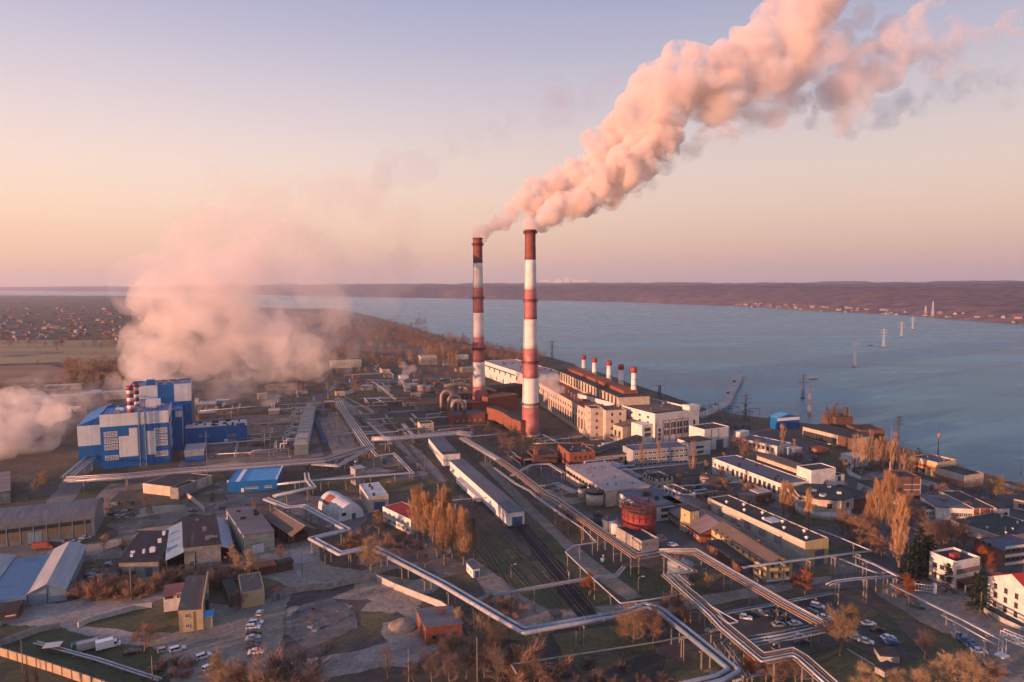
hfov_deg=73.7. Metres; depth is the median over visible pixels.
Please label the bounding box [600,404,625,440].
stair block
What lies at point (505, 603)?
shrub
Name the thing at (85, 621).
block wall
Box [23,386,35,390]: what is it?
plant hut
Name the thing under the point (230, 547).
birch tree
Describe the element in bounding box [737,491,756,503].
plant hut
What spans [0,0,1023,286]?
sky
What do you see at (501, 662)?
bare tree
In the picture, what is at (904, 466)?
poplar tree
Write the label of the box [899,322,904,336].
pylon
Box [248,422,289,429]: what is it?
pipeline
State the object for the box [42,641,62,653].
frame shelter
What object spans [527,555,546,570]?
weed patch
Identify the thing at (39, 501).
dirt patch
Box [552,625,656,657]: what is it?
grass patch
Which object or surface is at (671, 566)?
blue grey tank
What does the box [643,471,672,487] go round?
cream block
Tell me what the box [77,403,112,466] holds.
turbine wing
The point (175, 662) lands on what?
shrub
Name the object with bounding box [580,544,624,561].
dirt patch
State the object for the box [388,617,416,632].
sand heap
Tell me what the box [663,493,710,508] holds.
flat block
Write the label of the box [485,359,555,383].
deaerator hall
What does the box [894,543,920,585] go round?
spruce tree
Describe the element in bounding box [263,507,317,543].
open shelter
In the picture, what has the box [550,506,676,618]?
pipeline
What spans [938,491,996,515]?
brick front hall
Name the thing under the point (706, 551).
weed patch
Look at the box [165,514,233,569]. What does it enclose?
workshop
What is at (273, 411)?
plant hut
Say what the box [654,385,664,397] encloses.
line gantry
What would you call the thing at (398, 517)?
office
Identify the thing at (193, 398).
exhaust duct
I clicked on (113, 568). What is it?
dirt patch
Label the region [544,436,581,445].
pipe run
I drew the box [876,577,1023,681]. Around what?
avenue
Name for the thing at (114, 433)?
window
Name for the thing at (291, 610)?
dirt patch
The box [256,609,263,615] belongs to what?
parked car
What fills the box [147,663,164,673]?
shrub
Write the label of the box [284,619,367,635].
dirt patch
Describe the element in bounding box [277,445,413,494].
pipeline
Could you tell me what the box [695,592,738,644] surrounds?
pipe loop
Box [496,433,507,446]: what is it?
bare tree
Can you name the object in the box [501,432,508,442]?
bare tree
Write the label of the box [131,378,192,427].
boiler block
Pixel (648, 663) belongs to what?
grass
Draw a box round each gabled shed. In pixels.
[0,553,15,577]
[26,541,86,604]
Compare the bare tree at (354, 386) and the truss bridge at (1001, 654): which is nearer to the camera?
the truss bridge at (1001, 654)
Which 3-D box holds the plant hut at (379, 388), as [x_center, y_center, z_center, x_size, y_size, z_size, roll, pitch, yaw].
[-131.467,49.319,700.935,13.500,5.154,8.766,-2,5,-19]
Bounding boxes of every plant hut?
[2,405,18,410]
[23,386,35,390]
[24,403,41,409]
[30,409,46,416]
[68,404,82,411]
[206,385,215,389]
[216,395,227,398]
[216,399,228,405]
[257,392,266,398]
[261,398,271,404]
[268,408,279,414]
[296,389,307,394]
[306,400,321,406]
[320,408,328,416]
[324,400,333,407]
[334,389,344,395]
[361,384,372,390]
[377,386,390,391]
[383,374,391,377]
[398,374,408,378]
[402,399,416,406]
[403,386,410,391]
[410,392,420,399]
[434,381,439,386]
[607,461,620,469]
[644,469,665,473]
[701,476,724,488]
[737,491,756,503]
[749,488,771,503]
[786,446,801,455]
[808,445,827,454]
[840,452,868,466]
[859,465,882,474]
[861,472,882,482]
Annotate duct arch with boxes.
[439,389,454,415]
[446,394,461,418]
[450,398,466,412]
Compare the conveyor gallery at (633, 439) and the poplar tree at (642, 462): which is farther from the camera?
the conveyor gallery at (633, 439)
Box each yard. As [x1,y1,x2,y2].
[0,499,282,585]
[177,413,374,466]
[225,490,370,533]
[534,460,920,589]
[724,426,1023,570]
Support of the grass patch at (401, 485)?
on the railway bed
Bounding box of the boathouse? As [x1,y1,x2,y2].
[769,412,799,429]
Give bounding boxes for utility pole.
[20,640,23,672]
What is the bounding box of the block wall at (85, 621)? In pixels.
[77,602,151,627]
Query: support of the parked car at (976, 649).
on the avenue
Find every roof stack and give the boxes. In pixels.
[581,355,585,369]
[592,358,596,374]
[606,360,611,379]
[618,364,623,384]
[630,366,637,392]
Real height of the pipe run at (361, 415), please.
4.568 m
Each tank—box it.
[417,384,426,392]
[425,385,433,392]
[578,483,586,499]
[586,487,603,506]
[593,511,602,525]
[601,515,610,531]
[609,518,621,534]
[622,497,656,535]
[667,557,693,582]
[699,472,710,487]
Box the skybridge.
[787,486,804,505]
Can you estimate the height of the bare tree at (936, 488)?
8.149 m
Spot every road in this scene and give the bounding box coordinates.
[4,588,163,645]
[46,462,93,502]
[258,637,438,681]
[314,415,331,457]
[333,397,465,501]
[465,558,830,635]
[479,460,641,599]
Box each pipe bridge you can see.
[60,456,97,484]
[62,445,370,491]
[311,448,375,474]
[335,401,374,451]
[371,431,473,447]
[459,437,501,469]
[746,624,824,663]
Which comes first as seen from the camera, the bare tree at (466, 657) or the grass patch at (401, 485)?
the bare tree at (466, 657)
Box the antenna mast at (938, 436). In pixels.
[937,425,939,454]
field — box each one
[0,340,172,364]
[0,365,76,383]
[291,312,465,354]
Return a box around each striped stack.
[124,385,134,412]
[132,383,139,405]
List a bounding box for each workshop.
[117,530,168,577]
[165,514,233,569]
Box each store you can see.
[0,471,10,503]
[17,393,92,404]
[44,383,83,390]
[78,390,126,400]
[222,577,240,606]
[238,571,264,608]
[246,559,276,575]
[266,381,296,390]
[330,358,361,367]
[379,366,390,373]
[381,353,397,358]
[403,383,417,389]
[414,401,444,411]
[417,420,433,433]
[418,355,436,364]
[437,391,471,402]
[442,359,455,365]
[448,409,484,424]
[458,354,467,359]
[460,366,472,372]
[516,452,529,463]
[527,448,556,465]
[595,447,626,464]
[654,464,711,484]
[667,495,742,542]
[822,412,852,427]
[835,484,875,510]
[846,424,884,443]
[935,465,983,487]
[979,499,1010,515]
[1013,490,1023,510]
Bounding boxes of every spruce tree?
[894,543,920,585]
[900,543,920,578]
[903,535,931,584]
[912,525,929,568]
[917,534,931,580]
[920,533,936,566]
[938,563,957,593]
[965,570,997,615]
[965,572,982,608]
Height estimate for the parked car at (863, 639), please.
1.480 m
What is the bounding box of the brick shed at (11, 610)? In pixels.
[0,599,23,620]
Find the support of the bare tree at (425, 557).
on the ground at (32, 449)
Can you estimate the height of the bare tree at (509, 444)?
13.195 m
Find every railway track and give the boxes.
[391,442,492,567]
[402,441,534,592]
[418,445,570,612]
[439,470,521,603]
[510,528,587,615]
[523,527,599,611]
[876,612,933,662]
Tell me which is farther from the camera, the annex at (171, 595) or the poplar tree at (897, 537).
the poplar tree at (897, 537)
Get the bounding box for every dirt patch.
[3,354,33,356]
[18,480,103,494]
[18,499,47,505]
[46,539,127,555]
[75,558,118,580]
[80,402,119,406]
[95,481,147,494]
[117,360,171,362]
[120,505,186,518]
[133,525,172,536]
[167,550,239,565]
[171,514,199,524]
[173,553,183,558]
[181,463,217,468]
[188,469,231,473]
[199,461,246,467]
[200,482,227,493]
[212,556,235,567]
[249,434,292,441]
[267,394,286,397]
[271,421,297,424]
[274,415,340,421]
[277,641,337,658]
[282,409,299,411]
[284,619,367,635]
[285,603,351,615]
[287,456,328,461]
[290,444,320,450]
[290,598,357,648]
[305,591,371,604]
[332,639,386,653]
[333,578,438,599]
[356,540,455,565]
[358,586,420,642]
[359,456,427,467]
[361,594,421,613]
[364,627,381,641]
[365,468,390,474]
[366,562,417,583]
[382,614,404,624]
[390,411,430,415]
[392,471,430,479]
[405,471,433,476]
[413,534,467,544]
[417,557,466,577]
[419,561,464,573]
[528,469,550,473]
[535,500,568,507]
[540,489,585,503]
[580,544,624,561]
[598,549,657,563]
[655,630,731,660]
[656,534,666,541]
[656,628,697,640]
[684,484,700,489]
[694,464,711,470]
[702,669,722,677]
[704,482,761,496]
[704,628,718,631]
[753,655,780,677]
[766,501,794,508]
[807,559,864,574]
[913,518,959,533]
[927,545,954,550]
[979,558,1002,574]
[979,569,995,585]
[983,559,1023,573]
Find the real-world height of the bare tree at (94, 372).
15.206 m
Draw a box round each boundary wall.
[0,646,107,681]
[185,492,204,511]
[282,572,376,595]
[376,575,447,605]
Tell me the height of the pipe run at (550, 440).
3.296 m
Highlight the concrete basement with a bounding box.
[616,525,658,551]
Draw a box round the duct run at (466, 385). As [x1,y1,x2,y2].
[444,382,495,392]
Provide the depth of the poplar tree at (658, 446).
400.35 m
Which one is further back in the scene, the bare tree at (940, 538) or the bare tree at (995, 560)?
the bare tree at (940, 538)
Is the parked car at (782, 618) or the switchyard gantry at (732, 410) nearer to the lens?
the parked car at (782, 618)
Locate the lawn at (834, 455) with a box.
[818,443,871,475]
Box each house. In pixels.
[16,336,25,339]
[69,336,79,339]
[99,398,173,468]
[139,335,149,338]
[454,400,490,414]
[481,391,517,410]
[488,383,522,396]
[710,521,793,581]
[794,483,854,520]
[883,470,920,499]
[986,559,1023,626]
[1014,315,1023,318]
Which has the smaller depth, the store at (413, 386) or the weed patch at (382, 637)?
the weed patch at (382, 637)
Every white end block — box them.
[797,463,835,485]
[835,472,844,484]
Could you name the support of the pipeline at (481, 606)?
on the ground at (32, 449)
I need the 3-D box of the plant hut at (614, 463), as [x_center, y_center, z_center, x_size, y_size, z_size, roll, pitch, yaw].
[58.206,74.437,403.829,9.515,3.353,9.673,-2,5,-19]
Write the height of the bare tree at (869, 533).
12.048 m
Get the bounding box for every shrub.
[64,573,121,599]
[69,576,94,594]
[86,579,118,597]
[88,571,131,593]
[94,579,128,599]
[97,584,126,599]
[109,573,142,584]
[110,576,154,600]
[112,576,135,595]
[127,573,162,593]
[133,571,174,593]
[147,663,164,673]
[148,656,173,669]
[155,563,184,584]
[162,568,187,582]
[163,665,180,678]
[169,654,185,666]
[170,567,198,580]
[175,665,195,677]
[178,654,197,667]
[192,641,304,681]
[195,565,221,575]
[206,568,227,589]
[208,568,232,588]
[213,568,240,586]
[221,564,247,579]
[234,634,341,681]
[337,524,380,552]
[475,636,578,681]
[488,592,529,618]
[540,670,558,681]
[561,670,583,681]
[578,655,596,667]
[588,668,608,681]
[606,674,624,681]
[616,662,629,671]
[632,671,651,681]
[654,671,672,681]
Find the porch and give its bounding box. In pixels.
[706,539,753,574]
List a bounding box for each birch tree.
[29,479,39,496]
[36,470,46,492]
[64,374,71,383]
[99,534,106,551]
[109,375,117,388]
[117,538,127,553]
[144,503,152,514]
[186,562,195,573]
[203,648,232,681]
[209,492,214,503]
[224,543,234,562]
[275,544,284,558]
[372,509,387,534]
[615,614,631,643]
[673,475,682,484]
[717,465,723,474]
[739,445,745,454]
[836,458,843,468]
[871,463,880,471]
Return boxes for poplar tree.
[22,668,28,681]
[32,669,38,681]
[406,488,417,537]
[412,482,425,542]
[419,490,434,546]
[427,493,437,542]
[429,503,443,556]
[432,483,451,547]
[436,508,451,564]
[440,488,454,544]
[446,502,457,557]
[451,505,465,561]
[455,508,472,564]
[470,517,477,557]
[639,443,645,471]
[656,440,662,465]
[689,441,696,468]
[778,479,788,517]
[779,424,786,454]
[785,482,794,520]
[802,489,814,528]
[834,402,840,416]
[842,406,847,415]
[843,460,848,483]
[849,435,858,470]
[855,434,866,466]
[860,438,867,473]
[863,490,876,528]
[866,428,875,465]
[868,440,875,468]
[870,478,886,535]
[873,439,883,471]
[876,436,883,466]
[879,469,899,540]
[882,435,890,469]
[886,438,896,469]
[887,494,910,570]
[889,432,899,469]
[895,447,903,469]
[899,453,906,469]
[904,448,910,469]
[907,451,915,471]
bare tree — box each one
[31,384,43,394]
[41,397,53,406]
[47,403,59,415]
[80,401,90,413]
[83,366,92,379]
[88,394,97,406]
[90,367,98,379]
[104,364,113,375]
[110,363,126,374]
[127,621,164,652]
[211,658,253,681]
[228,590,248,612]
[297,662,326,681]
[350,382,358,393]
[355,535,390,572]
[367,641,400,681]
[376,533,398,550]
[382,479,394,495]
[388,542,407,556]
[392,534,402,544]
[399,525,413,541]
[401,657,423,681]
[402,534,413,550]
[407,538,423,559]
[408,394,420,400]
[415,640,434,671]
[420,553,430,568]
[422,650,440,681]
[429,634,456,668]
[440,628,463,660]
[440,652,461,681]
[450,606,468,622]
[454,610,497,649]
[454,648,474,678]
[458,635,481,661]
[475,644,493,677]
[478,648,509,681]
[480,618,508,650]
[482,424,494,438]
[482,593,496,608]
[492,609,516,633]
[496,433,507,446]
[498,439,515,456]
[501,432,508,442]
[502,642,514,661]
[510,427,519,439]
[513,435,528,452]
[516,427,527,441]
[522,657,551,681]
[524,436,535,449]
[558,516,570,532]
[562,508,573,522]
[578,522,588,535]
[610,600,653,651]
[638,602,672,648]
[658,596,676,619]
[660,589,678,613]
[670,595,686,617]
[675,604,695,623]
[703,571,715,587]
[733,440,746,451]
[736,432,745,444]
[740,651,769,681]
[743,441,756,455]
[751,439,766,454]
[759,651,791,681]
[784,651,811,681]
[791,451,808,462]
[809,454,818,463]
[816,602,861,655]
[828,506,849,533]
[837,514,858,538]
[843,601,871,628]
[844,515,865,537]
[846,517,874,545]
[846,661,882,681]
[850,528,865,550]
[852,511,880,537]
[860,524,880,549]
[871,534,884,554]
[872,537,889,558]
[884,666,910,681]
[901,489,922,507]
[903,499,922,525]
[906,664,937,681]
[910,503,929,522]
[913,518,941,545]
[913,626,936,658]
[923,520,946,546]
[924,649,969,681]
[925,525,950,548]
[929,484,940,493]
[929,648,997,681]
[937,478,951,487]
[938,517,958,547]
[938,518,952,543]
[939,483,949,490]
[946,513,974,543]
[953,481,970,491]
[954,525,974,549]
[966,477,987,491]
[975,482,988,493]
[976,545,995,573]
[977,471,1013,500]
[985,657,1009,681]
[988,550,1006,573]
[1014,480,1023,491]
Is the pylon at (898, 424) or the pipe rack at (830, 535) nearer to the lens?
the pipe rack at (830, 535)
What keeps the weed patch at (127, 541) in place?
on the yard at (125, 530)
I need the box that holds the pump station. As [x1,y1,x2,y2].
[359,482,388,512]
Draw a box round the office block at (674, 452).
[623,441,688,467]
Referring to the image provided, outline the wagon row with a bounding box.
[456,477,481,502]
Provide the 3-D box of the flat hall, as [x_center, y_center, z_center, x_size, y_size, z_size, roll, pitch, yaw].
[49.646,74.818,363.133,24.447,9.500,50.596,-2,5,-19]
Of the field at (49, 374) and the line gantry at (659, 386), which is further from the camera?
the field at (49, 374)
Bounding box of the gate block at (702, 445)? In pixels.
[677,435,711,455]
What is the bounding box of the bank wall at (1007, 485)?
[983,478,1023,490]
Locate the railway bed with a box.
[379,433,571,608]
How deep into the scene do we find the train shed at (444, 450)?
430.43 m
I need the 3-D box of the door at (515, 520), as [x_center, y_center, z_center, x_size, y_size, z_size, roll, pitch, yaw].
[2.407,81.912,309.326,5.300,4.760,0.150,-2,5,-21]
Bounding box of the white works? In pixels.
[712,453,809,502]
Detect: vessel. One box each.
[304,464,308,470]
[333,459,338,469]
[344,458,348,468]
[381,456,386,463]
[600,555,605,563]
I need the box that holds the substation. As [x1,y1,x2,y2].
[349,465,365,485]
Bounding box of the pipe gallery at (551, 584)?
[477,565,625,606]
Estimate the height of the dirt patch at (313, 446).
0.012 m
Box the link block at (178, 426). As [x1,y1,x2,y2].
[172,403,184,449]
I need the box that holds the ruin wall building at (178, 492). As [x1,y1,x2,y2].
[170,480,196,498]
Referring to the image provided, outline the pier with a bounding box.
[699,374,742,418]
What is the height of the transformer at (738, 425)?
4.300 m
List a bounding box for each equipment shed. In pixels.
[198,400,216,409]
[198,410,216,419]
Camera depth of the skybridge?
325.07 m
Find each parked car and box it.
[79,535,91,539]
[123,647,141,655]
[157,646,170,653]
[169,645,186,653]
[194,652,212,660]
[201,663,214,671]
[245,623,261,629]
[245,633,261,640]
[246,628,261,634]
[246,642,261,649]
[247,638,261,643]
[247,647,263,654]
[248,618,263,623]
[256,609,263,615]
[667,542,677,546]
[739,613,752,620]
[747,609,761,615]
[756,609,767,615]
[763,609,775,616]
[771,609,784,614]
[771,620,786,627]
[778,615,792,621]
[787,619,802,626]
[793,638,809,644]
[804,607,817,614]
[810,601,825,608]
[816,613,829,618]
[849,633,861,639]
[857,636,873,644]
[860,619,876,625]
[870,626,886,632]
[879,633,896,639]
[883,638,900,644]
[909,602,925,608]
[950,631,966,636]
[956,635,974,642]
[965,643,983,648]
[969,646,988,654]
[974,660,987,667]
[997,669,1012,675]
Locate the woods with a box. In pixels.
[0,298,548,375]
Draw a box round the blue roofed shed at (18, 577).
[0,554,48,606]
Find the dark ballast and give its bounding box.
[517,525,596,616]
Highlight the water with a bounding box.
[0,291,1023,484]
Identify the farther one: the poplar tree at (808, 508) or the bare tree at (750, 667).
the poplar tree at (808, 508)
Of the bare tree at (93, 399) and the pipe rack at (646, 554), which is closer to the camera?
the pipe rack at (646, 554)
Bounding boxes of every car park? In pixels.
[142,592,291,681]
[718,594,913,660]
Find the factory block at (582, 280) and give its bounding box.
[575,280,589,281]
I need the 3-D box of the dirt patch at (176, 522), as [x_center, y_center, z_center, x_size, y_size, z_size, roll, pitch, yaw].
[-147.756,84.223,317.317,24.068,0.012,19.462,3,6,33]
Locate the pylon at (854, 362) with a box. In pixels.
[851,343,859,366]
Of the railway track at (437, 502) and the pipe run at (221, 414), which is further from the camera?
the pipe run at (221, 414)
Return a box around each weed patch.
[29,526,117,547]
[33,405,67,409]
[80,558,119,571]
[104,540,131,550]
[106,503,136,516]
[136,523,171,531]
[145,485,221,496]
[221,542,241,553]
[232,380,266,384]
[233,440,281,446]
[237,403,285,408]
[240,409,268,413]
[251,392,311,397]
[277,485,301,490]
[281,635,313,662]
[297,473,350,484]
[316,479,351,489]
[322,628,381,645]
[350,477,384,485]
[365,628,468,651]
[377,592,444,612]
[380,567,435,579]
[395,518,477,533]
[413,416,435,420]
[430,574,479,596]
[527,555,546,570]
[542,484,565,487]
[573,647,630,672]
[575,502,620,513]
[600,563,650,568]
[662,658,692,681]
[702,547,712,556]
[789,511,825,526]
[828,542,862,558]
[828,548,854,560]
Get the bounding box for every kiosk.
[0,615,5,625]
[274,557,293,572]
[466,560,479,577]
[548,608,562,621]
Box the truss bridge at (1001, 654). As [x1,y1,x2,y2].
[994,629,1023,658]
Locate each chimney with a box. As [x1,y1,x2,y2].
[471,237,485,400]
[521,229,540,436]
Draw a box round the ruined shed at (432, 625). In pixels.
[415,605,462,644]
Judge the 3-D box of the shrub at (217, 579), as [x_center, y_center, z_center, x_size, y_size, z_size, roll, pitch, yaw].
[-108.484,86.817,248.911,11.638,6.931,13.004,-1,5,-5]
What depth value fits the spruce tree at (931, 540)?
261.56 m
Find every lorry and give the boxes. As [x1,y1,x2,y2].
[31,541,54,549]
[49,538,69,545]
[71,639,82,650]
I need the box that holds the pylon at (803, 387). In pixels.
[800,372,808,398]
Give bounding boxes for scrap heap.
[84,570,99,574]
[103,561,112,565]
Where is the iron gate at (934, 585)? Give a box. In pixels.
[913,581,936,593]
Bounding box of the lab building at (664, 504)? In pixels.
[618,487,681,520]
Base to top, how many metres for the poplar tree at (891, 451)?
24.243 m
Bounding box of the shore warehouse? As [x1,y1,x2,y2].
[802,423,872,449]
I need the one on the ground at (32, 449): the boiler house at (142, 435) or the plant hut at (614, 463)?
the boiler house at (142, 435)
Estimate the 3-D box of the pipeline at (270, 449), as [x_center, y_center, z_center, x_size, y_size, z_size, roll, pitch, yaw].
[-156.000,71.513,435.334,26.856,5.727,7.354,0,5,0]
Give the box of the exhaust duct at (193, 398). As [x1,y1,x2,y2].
[192,387,195,420]
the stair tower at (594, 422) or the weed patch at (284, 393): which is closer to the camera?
the stair tower at (594, 422)
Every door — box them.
[27,531,41,543]
[145,567,152,575]
[252,542,263,553]
[374,501,385,511]
[512,516,521,524]
[716,439,722,448]
[743,568,749,574]
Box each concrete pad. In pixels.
[237,539,375,586]
[290,541,314,563]
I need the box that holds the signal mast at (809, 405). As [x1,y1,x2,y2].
[807,388,810,422]
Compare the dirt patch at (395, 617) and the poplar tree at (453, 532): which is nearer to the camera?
the dirt patch at (395, 617)
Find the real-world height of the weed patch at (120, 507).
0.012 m
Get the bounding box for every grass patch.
[0,382,48,386]
[235,578,271,586]
[237,580,278,589]
[255,435,280,440]
[341,476,436,492]
[360,613,390,629]
[475,618,554,640]
[500,643,522,656]
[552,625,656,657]
[563,493,577,497]
[674,662,781,681]
[691,643,772,671]
[693,568,728,586]
[754,504,768,509]
[808,568,829,575]
[816,512,870,526]
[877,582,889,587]
[887,607,916,620]
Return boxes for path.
[95,483,142,517]
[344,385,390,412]
[847,465,860,478]
[921,479,951,490]
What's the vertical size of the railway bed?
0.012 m
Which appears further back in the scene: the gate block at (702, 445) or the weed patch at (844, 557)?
the gate block at (702, 445)
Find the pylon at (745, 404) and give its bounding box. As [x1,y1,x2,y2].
[741,394,751,420]
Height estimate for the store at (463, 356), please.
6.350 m
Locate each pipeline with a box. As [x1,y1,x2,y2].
[33,641,161,680]
[200,401,337,414]
[204,449,293,457]
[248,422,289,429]
[248,435,287,442]
[248,448,289,455]
[272,472,316,503]
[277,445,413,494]
[283,470,396,488]
[347,397,417,412]
[367,422,392,451]
[370,546,627,652]
[372,381,396,399]
[436,497,486,505]
[510,463,565,483]
[511,630,723,678]
[533,442,593,445]
[533,483,561,496]
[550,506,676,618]
[551,482,577,494]
[621,462,702,470]
[624,602,740,681]
[713,638,745,681]
[721,637,751,681]
[725,591,833,616]
[735,673,764,681]
[890,583,1003,651]
[941,614,996,655]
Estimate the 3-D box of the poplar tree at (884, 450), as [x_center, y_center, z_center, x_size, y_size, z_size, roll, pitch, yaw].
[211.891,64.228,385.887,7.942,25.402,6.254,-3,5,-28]
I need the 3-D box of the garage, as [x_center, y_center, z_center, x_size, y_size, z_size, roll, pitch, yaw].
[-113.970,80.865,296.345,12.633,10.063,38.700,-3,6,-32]
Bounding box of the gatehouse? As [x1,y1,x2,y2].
[272,585,282,599]
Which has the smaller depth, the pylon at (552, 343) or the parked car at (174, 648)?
the parked car at (174, 648)
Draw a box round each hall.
[0,497,103,546]
[143,473,211,495]
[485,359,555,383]
[538,367,650,434]
[565,461,649,506]
[708,495,828,567]
[733,429,790,454]
[856,480,934,518]
[919,494,972,519]
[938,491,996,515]
[952,513,1023,537]
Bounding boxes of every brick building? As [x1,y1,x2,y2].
[558,442,594,466]
[973,534,1023,565]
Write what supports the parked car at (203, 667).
on the car park at (226, 632)
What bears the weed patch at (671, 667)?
on the grass at (648, 663)
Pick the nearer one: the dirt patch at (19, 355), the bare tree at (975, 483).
the bare tree at (975, 483)
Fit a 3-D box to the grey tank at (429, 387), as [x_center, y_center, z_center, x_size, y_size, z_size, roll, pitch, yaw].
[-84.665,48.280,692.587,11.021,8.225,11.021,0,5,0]
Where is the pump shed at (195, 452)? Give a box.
[184,443,205,461]
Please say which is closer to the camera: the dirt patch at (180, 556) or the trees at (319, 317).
the dirt patch at (180, 556)
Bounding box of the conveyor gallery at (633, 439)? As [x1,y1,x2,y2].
[593,434,640,453]
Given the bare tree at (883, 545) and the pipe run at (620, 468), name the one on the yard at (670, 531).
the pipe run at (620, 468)
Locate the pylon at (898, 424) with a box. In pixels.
[893,416,903,440]
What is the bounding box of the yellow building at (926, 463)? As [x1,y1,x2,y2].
[910,453,955,477]
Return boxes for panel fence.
[0,621,59,645]
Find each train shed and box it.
[428,436,459,465]
[449,459,525,528]
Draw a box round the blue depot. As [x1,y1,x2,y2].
[227,466,282,492]
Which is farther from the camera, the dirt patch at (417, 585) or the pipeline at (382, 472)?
the pipeline at (382, 472)
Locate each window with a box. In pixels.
[104,431,116,436]
[104,438,117,443]
[104,444,117,449]
[105,455,118,460]
[154,427,166,432]
[155,434,167,439]
[155,440,167,445]
[155,450,167,456]
[916,467,924,472]
[1017,503,1023,508]
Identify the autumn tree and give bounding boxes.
[198,565,205,574]
[229,554,242,573]
[240,549,260,573]
[579,572,597,596]
[788,572,798,593]
[796,567,813,595]
[895,573,920,603]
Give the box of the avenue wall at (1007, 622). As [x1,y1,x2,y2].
[984,607,1023,631]
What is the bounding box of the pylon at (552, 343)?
[547,341,556,359]
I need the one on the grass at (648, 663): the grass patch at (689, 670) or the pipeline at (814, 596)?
the grass patch at (689, 670)
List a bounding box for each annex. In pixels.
[162,582,183,611]
[184,418,247,445]
[613,417,638,440]
[689,422,728,449]
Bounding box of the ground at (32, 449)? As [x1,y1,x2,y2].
[0,295,1023,681]
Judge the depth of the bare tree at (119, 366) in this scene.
794.77 m
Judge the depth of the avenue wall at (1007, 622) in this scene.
219.65 m
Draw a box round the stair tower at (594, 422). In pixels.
[585,405,602,439]
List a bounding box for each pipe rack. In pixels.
[493,467,567,531]
[496,459,662,575]
[657,551,697,602]
[658,548,827,646]
[661,572,837,681]
[741,550,871,584]
[818,529,870,562]
[826,575,898,604]
[835,557,883,592]
[854,556,898,594]
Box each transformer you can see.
[727,422,733,427]
[735,422,741,427]
[743,423,749,428]
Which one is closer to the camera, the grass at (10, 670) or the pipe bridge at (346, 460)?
the grass at (10, 670)
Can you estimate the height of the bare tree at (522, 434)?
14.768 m
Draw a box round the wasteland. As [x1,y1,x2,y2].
[286,584,399,658]
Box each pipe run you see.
[193,413,248,417]
[206,439,270,449]
[215,402,225,416]
[224,407,258,416]
[234,442,238,457]
[248,431,282,439]
[260,427,272,448]
[344,412,374,418]
[345,414,376,418]
[345,430,384,437]
[352,372,391,378]
[361,395,393,402]
[365,427,423,437]
[367,417,393,423]
[373,400,401,405]
[388,409,425,416]
[391,391,435,398]
[401,423,416,442]
[409,413,416,430]
[426,411,446,420]
[438,424,492,431]
[464,433,503,442]
[510,450,520,466]
[536,435,579,445]
[542,434,558,449]
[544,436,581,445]
[583,457,618,462]
[606,461,637,478]
[614,462,635,467]
[620,467,642,480]
[621,493,706,512]
[656,484,691,489]
[686,476,737,488]
[693,480,746,492]
[709,490,732,496]
[744,489,774,504]
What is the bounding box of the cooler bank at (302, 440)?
[280,406,315,455]
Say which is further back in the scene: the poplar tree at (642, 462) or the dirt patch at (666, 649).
the poplar tree at (642, 462)
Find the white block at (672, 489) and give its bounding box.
[664,482,694,497]
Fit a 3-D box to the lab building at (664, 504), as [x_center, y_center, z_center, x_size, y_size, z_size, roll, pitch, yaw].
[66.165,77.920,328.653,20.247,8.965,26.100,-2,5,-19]
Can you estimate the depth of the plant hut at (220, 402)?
623.05 m
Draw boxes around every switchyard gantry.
[708,404,719,418]
[728,406,739,421]
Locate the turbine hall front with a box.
[578,392,699,443]
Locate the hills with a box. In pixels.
[0,280,1023,324]
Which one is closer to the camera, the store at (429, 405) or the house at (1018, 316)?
the store at (429, 405)
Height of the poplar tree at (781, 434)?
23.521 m
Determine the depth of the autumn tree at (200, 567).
255.50 m
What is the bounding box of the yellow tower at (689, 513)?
[679,504,699,532]
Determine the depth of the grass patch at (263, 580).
254.46 m
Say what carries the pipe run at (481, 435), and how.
on the ground at (32, 449)
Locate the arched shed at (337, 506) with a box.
[318,491,363,521]
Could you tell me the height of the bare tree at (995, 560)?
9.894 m
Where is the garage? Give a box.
[226,506,274,555]
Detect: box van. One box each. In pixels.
[76,637,101,651]
[95,636,120,651]
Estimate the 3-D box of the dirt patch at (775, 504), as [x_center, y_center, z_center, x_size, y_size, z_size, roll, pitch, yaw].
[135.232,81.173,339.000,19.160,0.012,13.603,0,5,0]
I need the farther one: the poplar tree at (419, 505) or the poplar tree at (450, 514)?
the poplar tree at (419, 505)
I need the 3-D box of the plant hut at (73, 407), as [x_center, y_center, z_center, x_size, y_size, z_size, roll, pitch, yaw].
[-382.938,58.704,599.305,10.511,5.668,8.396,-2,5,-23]
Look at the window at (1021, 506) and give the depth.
328.69 m
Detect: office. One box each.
[178,571,213,632]
[383,502,429,534]
[929,547,980,592]
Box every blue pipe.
[313,376,450,443]
[321,415,327,443]
[330,410,341,443]
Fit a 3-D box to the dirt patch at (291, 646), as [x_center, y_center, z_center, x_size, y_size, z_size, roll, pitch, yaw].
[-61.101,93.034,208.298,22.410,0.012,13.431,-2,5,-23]
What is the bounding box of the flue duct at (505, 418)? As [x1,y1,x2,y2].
[487,406,525,436]
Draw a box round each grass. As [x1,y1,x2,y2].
[0,624,169,681]
[29,479,118,500]
[84,606,178,632]
[111,494,129,501]
[203,473,228,497]
[426,481,464,497]
[475,531,569,609]
[479,619,672,681]
[533,529,619,605]
[600,566,650,601]
[635,566,711,597]
[780,643,957,681]
[866,609,933,663]
[920,627,983,673]
[964,586,1022,631]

